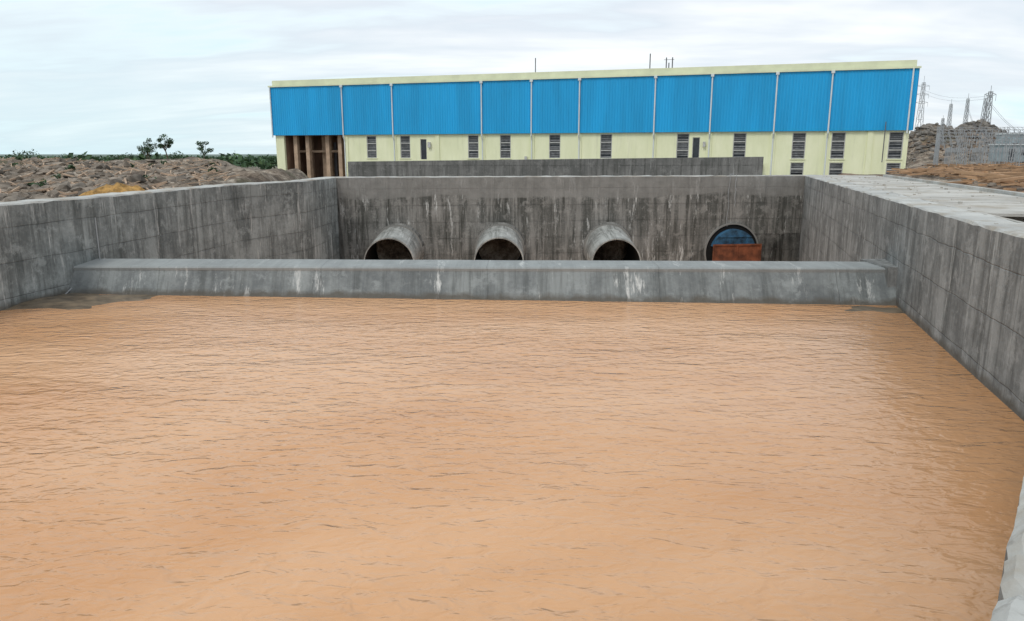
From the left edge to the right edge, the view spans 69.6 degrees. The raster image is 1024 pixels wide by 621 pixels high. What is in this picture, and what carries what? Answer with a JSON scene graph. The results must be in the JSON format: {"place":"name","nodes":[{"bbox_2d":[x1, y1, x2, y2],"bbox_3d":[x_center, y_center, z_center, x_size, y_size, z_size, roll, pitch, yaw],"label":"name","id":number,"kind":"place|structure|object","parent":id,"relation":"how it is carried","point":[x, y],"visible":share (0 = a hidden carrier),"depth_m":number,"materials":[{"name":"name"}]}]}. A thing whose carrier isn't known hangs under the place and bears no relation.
{"place":"outdoors","nodes":[
{"label":"outdoors","id":0,"kind":"place"},
{"bbox_2d":[0,294,1023,620],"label":"muddy water","id":1,"kind":"structure","parent":0,"point":[204,458],"depth_m":12.12,"materials":[{"name":"brown liquid"}]},
{"bbox_2d":[0,125,1023,260],"bbox_3d":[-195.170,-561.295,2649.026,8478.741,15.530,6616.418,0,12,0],"label":"ground","id":2,"kind":"structure","parent":0,"point":[492,249],"depth_m":56.15,"materials":[{"name":"brown soil"}]},
{"bbox_2d":[13,149,39,158],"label":"shrub","id":3,"kind":"object","parent":2,"relation":"on","point":[30,152],"visible":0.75,"depth_m":83.70,"materials":[{"name":"green plant"}]},
{"bbox_2d":[27,179,46,186],"bbox_3d":[-28.912,-7.676,44.836,1.176,0.704,0.731,-11,16,-43],"label":"shrub","id":4,"kind":"object","parent":2,"relation":"on","point":[40,183],"visible":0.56,"depth_m":44.80,"materials":[{"name":"green plant"}]},
{"bbox_2d":[64,165,76,171],"bbox_3d":[-33.865,-10.878,56.559,0.927,0.710,0.568,5,13,21],"label":"shrub","id":5,"kind":"object","parent":2,"relation":"on","point":[71,167],"visible":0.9,"depth_m":56.42,"materials":[{"name":"green plant"}]},
{"bbox_2d":[2,293,157,310],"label":"mud bank","id":6,"kind":"structure","parent":2,"relation":"on","point":[69,301],"depth_m":25.30,"materials":[{"name":"soil"}]},
{"bbox_2d":[79,182,145,195],"bbox_3d":[-22.200,-6.722,41.520,4.200,1.021,2.621,0,12,0],"label":"pile","id":7,"kind":"object","parent":2,"relation":"on","point":[117,187],"visible":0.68,"depth_m":40.90,"materials":[{"name":"yellow sand"}]},
{"bbox_2d":[0,157,239,196],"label":"scrap debris","id":8,"kind":"object","parent":2,"relation":"on","point":[142,165],"visible":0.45,"depth_m":56.38,"materials":[{"name":"concrete"}]},
{"bbox_2d":[0,157,245,201],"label":"rubble","id":9,"kind":"object","parent":2,"relation":"on","point":[80,187],"visible":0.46,"depth_m":52.73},
{"bbox_2d":[111,153,134,159],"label":"shrub","id":10,"kind":"object","parent":2,"relation":"on","point":[124,156],"visible":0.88,"depth_m":110.13,"materials":[{"name":"green plant"}]},
{"bbox_2d":[0,150,277,168],"bbox_3d":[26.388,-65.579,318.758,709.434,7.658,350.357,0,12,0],"label":"distant tree line","id":11,"kind":"object","parent":2,"relation":"on","point":[263,162],"visible":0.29,"depth_m":162.34,"materials":[{"name":"green plant"}]},
{"bbox_2d":[136,145,156,158],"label":"acacia tree","id":12,"kind":"object","parent":2,"relation":"on","point":[143,150],"visible":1,"depth_m":109.15,"materials":[{"name":"green plant"}]},
{"bbox_2d":[140,138,157,158],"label":"acacia tree","id":13,"kind":"object","parent":2,"relation":"on","point":[148,143],"visible":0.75,"depth_m":113.21,"materials":[{"name":"green plant"}]},
{"bbox_2d":[156,134,173,158],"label":"acacia tree","id":14,"kind":"object","parent":2,"relation":"on","point":[168,144],"visible":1,"depth_m":111.76,"materials":[{"name":"green plant"}]},
{"bbox_2d":[0,177,339,310],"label":"concrete basin wall","id":15,"kind":"structure","parent":2,"relation":"on","point":[47,245],"depth_m":32.82,"materials":[{"name":"grey concrete"}]},
{"bbox_2d":[65,218,100,293],"bbox_3d":[-15.959,-2.021,27.230,0.044,2.669,1.798,3,12,15],"label":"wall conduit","id":16,"kind":"object","parent":15,"relation":"attached to","point":[98,248],"depth_m":27.90,"materials":[{"name":"metal"}]},
{"bbox_2d":[168,151,182,159],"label":"shrub","id":17,"kind":"object","parent":2,"relation":"on","point":[175,156],"visible":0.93,"depth_m":110.19,"materials":[{"name":"green plant"}]},
{"bbox_2d":[195,141,213,158],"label":"acacia tree","id":18,"kind":"object","parent":2,"relation":"on","point":[201,149],"visible":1,"depth_m":116.28,"materials":[{"name":"green plant"}]},
{"bbox_2d":[285,135,345,177],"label":"open bay","id":19,"kind":"object","parent":2,"relation":"on","point":[311,156],"visible":0.56,"depth_m":103.45,"materials":[{"name":"concrete"}]},
{"bbox_2d":[69,259,895,305],"bbox_3d":[-1.508,1.117,26.972,30.746,5.800,2.630,1,12,3],"label":"concrete weir","id":20,"kind":"object","parent":2,"relation":"on","point":[811,282],"visible":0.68,"depth_m":26.07,"materials":[{"name":"grey concrete"}]},
{"bbox_2d":[860,259,896,286],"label":"weir end block","id":21,"kind":"structure","parent":20,"relation":"attached to","point":[890,272],"depth_m":25.08,"materials":[{"name":"concrete"}]},
{"bbox_2d":[336,175,805,260],"bbox_3d":[5.297,-6.093,55.543,37.678,8.024,1.150,-2,12,-7],"label":"concrete headwall","id":22,"kind":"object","parent":2,"relation":"on","point":[670,217],"visible":0.77,"depth_m":54.67,"materials":[{"name":"grey concrete"}]},
{"bbox_2d":[364,223,424,259],"bbox_3d":[-8.300,-6.053,58.530,3.880,5.384,18.418,0,12,0],"label":"discharge pipe","id":23,"kind":"object","parent":22,"relation":"in","point":[409,238],"visible":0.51,"depth_m":51.70,"materials":[{"name":"concrete"}]},
{"bbox_2d":[474,222,525,259],"bbox_3d":[-0.900,-6.187,59.337,3.880,5.410,18.654,0,12,0],"label":"discharge pipe","id":24,"kind":"object","parent":22,"relation":"in","point":[508,232],"visible":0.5,"depth_m":52.40,"materials":[{"name":"concrete"}]},
{"bbox_2d":[583,222,640,260],"bbox_3d":[7.200,-6.242,60.054,3.880,5.479,19.278,0,12,0],"label":"discharge pipe","id":25,"kind":"object","parent":22,"relation":"attached to","point":[598,236],"visible":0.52,"depth_m":53.15,"materials":[{"name":"concrete"}]},
{"bbox_2d":[704,223,761,260],"bbox_3d":[16.948,-4.479,56.424,4.400,4.400,0.870,-2,12,-7],"label":"gated outlet","id":26,"kind":"object","parent":22,"relation":"attached to","point":[732,242],"visible":0.62,"depth_m":56.16,"materials":[{"name":"metal"}]},
{"bbox_2d":[726,174,736,222],"bbox_3d":[16.645,-8.427,56.194,0.618,3.923,0.746,0,12,0],"label":"hanging cable","id":27,"kind":"object","parent":26,"relation":"attached to","point":[728,198],"visible":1,"depth_m":55.73,"materials":[{"name":"metal"}]},
{"bbox_2d":[276,130,908,176],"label":"plaster walls","id":28,"kind":"structure","parent":2,"relation":"on","point":[863,150],"depth_m":87.84,"materials":[{"name":"beige paint"}]},
{"bbox_2d":[427,142,705,158],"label":"wall boxes","id":29,"kind":"object","parent":28,"relation":"attached to","point":[525,157],"depth_m":92.32,"materials":[{"name":"grey metal"}]},
{"bbox_2d":[269,68,914,176],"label":"downpipes","id":30,"kind":"object","parent":28,"relation":"attached to","point":[655,77],"visible":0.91,"depth_m":86.50,"materials":[{"name":"white plastic"}]},
{"bbox_2d":[270,68,919,135],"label":"blue cladding","id":31,"kind":"structure","parent":28,"relation":"on","point":[870,100],"depth_m":87.90,"materials":[{"name":"blue metal"}]},
{"bbox_2d":[268,60,921,86],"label":"roof fascia","id":32,"kind":"structure","parent":31,"relation":"on","point":[871,65],"depth_m":87.11,"materials":[{"name":"beige metal"}]},
{"bbox_2d":[366,132,903,174],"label":"louvered windows","id":33,"kind":"structure","parent":28,"relation":"attached to","point":[895,145],"depth_m":86.61,"materials":[{"name":"grey metal"}]},
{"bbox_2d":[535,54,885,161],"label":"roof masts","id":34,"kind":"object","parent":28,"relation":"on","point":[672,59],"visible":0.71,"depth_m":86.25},
{"bbox_2d":[845,306,904,313],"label":"mud bank","id":35,"kind":"structure","parent":2,"relation":"on","point":[878,309],"depth_m":24.09,"materials":[{"name":"brown soil"}]},
{"bbox_2d":[798,175,1023,420],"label":"concrete basin wall","id":36,"kind":"structure","parent":2,"relation":"on","point":[960,287],"depth_m":19.74,"materials":[{"name":"grey concrete"}]},
{"bbox_2d":[820,175,1023,222],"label":"concrete walkway","id":37,"kind":"structure","parent":36,"relation":"on","point":[1009,207],"depth_m":29.14,"materials":[{"name":"grey concrete"}]},
{"bbox_2d":[824,176,1023,223],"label":"concrete chips","id":38,"kind":"object","parent":37,"relation":"on","point":[959,202],"visible":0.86,"depth_m":33.90,"materials":[{"name":"grey concrete"}]},
{"bbox_2d":[883,175,1023,196],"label":"concrete kerb","id":39,"kind":"structure","parent":37,"relation":"on","point":[1006,192],"depth_m":35.24,"materials":[{"name":"grey concrete"}]},
{"bbox_2d":[914,76,929,129],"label":"lattice pylon","id":40,"kind":"object","parent":2,"relation":"on","point":[922,90],"visible":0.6,"depth_m":212.10,"materials":[{"name":"metal"}]},
{"bbox_2d":[940,115,944,145],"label":"lattice pylon","id":41,"kind":"object","parent":2,"relation":"on","point":[941,125],"visible":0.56,"depth_m":137.80,"materials":[{"name":"metal"}]},
{"bbox_2d":[946,101,952,126],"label":"lattice pylon","id":42,"kind":"object","parent":2,"relation":"on","point":[950,115],"visible":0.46,"depth_m":145.03,"materials":[{"name":"metal"}]},
{"bbox_2d":[887,162,1023,192],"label":"earth mound","id":43,"kind":"object","parent":2,"relation":"on","point":[998,174],"visible":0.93,"depth_m":57.13,"materials":[{"name":"brown soil"}]},
{"bbox_2d":[906,119,1008,168],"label":"rock mound rubble","id":44,"kind":"object","parent":2,"relation":"on","point":[988,126],"visible":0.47,"depth_m":140.60,"materials":[{"name":"grey stone"}]},
{"bbox_2d":[894,166,1023,190],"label":"gravel debris","id":45,"kind":"object","parent":2,"relation":"on","point":[991,184],"visible":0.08,"depth_m":41.36,"materials":[{"name":"gravel"}]},
{"bbox_2d":[963,95,969,123],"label":"lattice pylon","id":46,"kind":"object","parent":2,"relation":"on","point":[966,107],"visible":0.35,"depth_m":144.93,"materials":[{"name":"metal"}]},
{"bbox_2d":[925,91,1019,135],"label":"power lines","id":47,"kind":"object","parent":46,"relation":"attached to","point":[983,116],"visible":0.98,"depth_m":135.19,"materials":[{"name":"metal"}]},
{"bbox_2d":[933,127,1023,166],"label":"fence","id":48,"kind":"object","parent":2,"relation":"on","point":[959,150],"visible":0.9,"depth_m":107.97,"materials":[{"name":"metal"}]},
{"bbox_2d":[980,93,986,119],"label":"lattice pylon","id":49,"kind":"object","parent":2,"relation":"on","point":[984,104],"visible":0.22,"depth_m":146.76,"materials":[{"name":"metal"}]},
{"bbox_2d":[983,85,995,123],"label":"lattice pylon","id":50,"kind":"object","parent":2,"relation":"on","point":[990,96],"visible":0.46,"depth_m":142.73,"materials":[{"name":"metal"}]},
{"bbox_2d":[988,144,1023,160],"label":"site cabin","id":51,"kind":"object","parent":2,"relation":"on","point":[1002,146],"visible":0.41,"depth_m":119.69,"materials":[{"name":"metal"}]},
{"bbox_2d":[1008,149,1023,160],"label":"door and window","id":52,"kind":"structure","parent":51,"relation":"in","point":[1012,149],"depth_m":119.55,"materials":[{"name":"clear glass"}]},
{"bbox_2d":[990,477,1023,620],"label":"concrete basin wall","id":53,"kind":"structure","parent":2,"relation":"on","point":[1009,606],"depth_m":2.88,"materials":[{"name":"grey concrete"}]},
{"bbox_2d":[996,133,1023,143],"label":"site cabin","id":54,"kind":"object","parent":2,"relation":"on","point":[1021,135],"visible":0.21,"depth_m":123.07,"materials":[{"name":"metal"}]},
{"bbox_2d":[0,0,1023,153],"label":"sky","id":55,"kind":"structure","parent":0,"point":[77,76],"materials":[{"name":"white"}]},
{"bbox_2d":[348,157,763,176],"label":"concrete parapet wall","id":56,"kind":"structure","parent":0,"point":[654,166],"depth_m":62.28,"materials":[{"name":"grey concrete"}]}
]}

